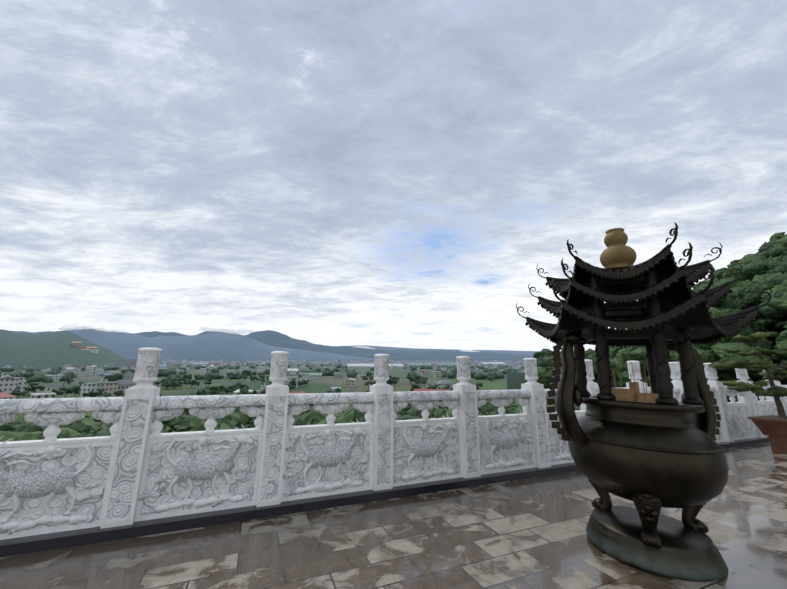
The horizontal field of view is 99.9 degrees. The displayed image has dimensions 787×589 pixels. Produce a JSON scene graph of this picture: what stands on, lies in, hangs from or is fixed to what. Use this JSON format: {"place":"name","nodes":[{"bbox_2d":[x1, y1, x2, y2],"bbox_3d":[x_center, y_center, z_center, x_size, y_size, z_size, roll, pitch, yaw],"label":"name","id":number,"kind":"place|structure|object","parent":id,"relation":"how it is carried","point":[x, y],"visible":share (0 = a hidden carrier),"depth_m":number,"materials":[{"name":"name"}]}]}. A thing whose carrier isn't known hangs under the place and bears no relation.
{"place":"outdoors","nodes":[
{"label":"outdoors","id":0,"kind":"place"},
{"bbox_2d":[69,342,98,353],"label":"temple building","id":1,"kind":"structure","parent":0,"point":[79,345],"depth_m":1054.96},
{"bbox_2d":[0,329,194,370],"bbox_3d":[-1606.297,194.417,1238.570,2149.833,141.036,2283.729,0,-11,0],"label":"hill","id":2,"kind":"structure","parent":0,"point":[40,351],"depth_m":954.08,"materials":[{"name":"green plant"}]},
{"bbox_2d":[15,328,394,361],"bbox_3d":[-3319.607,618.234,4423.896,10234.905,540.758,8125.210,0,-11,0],"label":"mountain","id":3,"kind":"structure","parent":0,"point":[211,346],"depth_m":4302.78,"materials":[{"name":"blue"}]},
{"bbox_2d":[0,366,519,429],"bbox_3d":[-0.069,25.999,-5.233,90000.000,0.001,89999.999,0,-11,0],"label":"buildings","id":4,"kind":"structure","parent":0,"point":[324,384],"depth_m":375.92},
{"bbox_2d":[0,361,523,398],"bbox_3d":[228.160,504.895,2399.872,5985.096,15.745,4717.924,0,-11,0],"label":"plain trees","id":5,"kind":"object","parent":4,"relation":"on","point":[174,378],"visible":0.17,"depth_m":408.52,"materials":[{"name":"green plant"}]},
{"bbox_2d":[0,359,524,408],"bbox_3d":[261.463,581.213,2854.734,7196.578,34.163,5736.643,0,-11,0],"label":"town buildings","id":6,"kind":"structure","parent":4,"relation":"on","point":[8,383],"depth_m":575.05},
{"bbox_2d":[12,330,522,361],"bbox_3d":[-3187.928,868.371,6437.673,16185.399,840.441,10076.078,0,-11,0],"label":"mountain","id":7,"kind":"structure","parent":0,"point":[272,338],"depth_m":8723.71,"materials":[{"name":"blue"}]},
{"bbox_2d":[58,323,479,351],"bbox_3d":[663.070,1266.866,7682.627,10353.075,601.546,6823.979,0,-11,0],"label":"cloud","id":8,"kind":"structure","parent":0,"point":[236,331],"depth_m":5379.73,"materials":[{"name":"white"}]},
{"bbox_2d":[0,442,786,588],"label":"terrace","id":9,"kind":"structure","parent":0,"point":[528,533],"depth_m":2.92,"materials":[{"name":"stone"}]},
{"bbox_2d":[0,348,782,556],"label":"balustrade","id":10,"kind":"object","parent":9,"relation":"on","point":[137,473],"visible":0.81,"depth_m":3.73,"materials":[{"name":"stone"}]},
{"bbox_2d":[516,222,772,581],"bbox_3d":[2.372,0.783,3.307,2.164,3.054,1.880,-6,-16,33],"label":"incense burner","id":11,"kind":"object","parent":9,"relation":"on","point":[654,451],"visible":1,"depth_m":2.94,"materials":[{"name":"brown metal"}]},
{"bbox_2d":[708,330,786,454],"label":"bonsai pine","id":12,"kind":"object","parent":9,"relation":"on","point":[773,428],"visible":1,"depth_m":6.63,"materials":[{"name":"green plant"}]},
{"bbox_2d":[778,385,786,415],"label":"balustrade","id":13,"kind":"object","parent":9,"relation":"on","point":[784,401],"visible":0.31,"depth_m":8.28,"materials":[{"name":"stone"}]},
{"bbox_2d":[0,0,786,350],"label":"sky","id":14,"kind":"structure","parent":0,"point":[386,173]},
{"bbox_2d":[336,345,539,354],"bbox_3d":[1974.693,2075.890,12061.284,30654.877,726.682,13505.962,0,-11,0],"label":"mountain","id":15,"kind":"structure","parent":0,"point":[495,351],"depth_m":15093.54,"materials":[{"name":"blue"}]},
{"bbox_2d":[356,347,533,359],"bbox_3d":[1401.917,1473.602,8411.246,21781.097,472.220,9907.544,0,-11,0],"label":"mountain","id":16,"kind":"structure","parent":0,"point":[471,355],"depth_m":9447.76,"materials":[{"name":"blue"}]},
{"bbox_2d":[506,329,786,403],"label":"hillside","id":17,"kind":"structure","parent":0,"point":[515,380],"depth_m":147.23,"materials":[{"name":"green plant"}]},
{"bbox_2d":[525,232,786,404],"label":"forest trees","id":18,"kind":"object","parent":17,"relation":"on","point":[765,266],"visible":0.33,"depth_m":37.73,"materials":[{"name":"green plant"}]},
{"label":"sloping ground","id":19,"kind":"structure","parent":0,"visible":0},
{"bbox_2d":[0,389,579,441],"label":"slope trees","id":20,"kind":"object","parent":19,"relation":"on","point":[19,430],"visible":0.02,"depth_m":9.82,"materials":[{"name":"green plant"}]}
]}

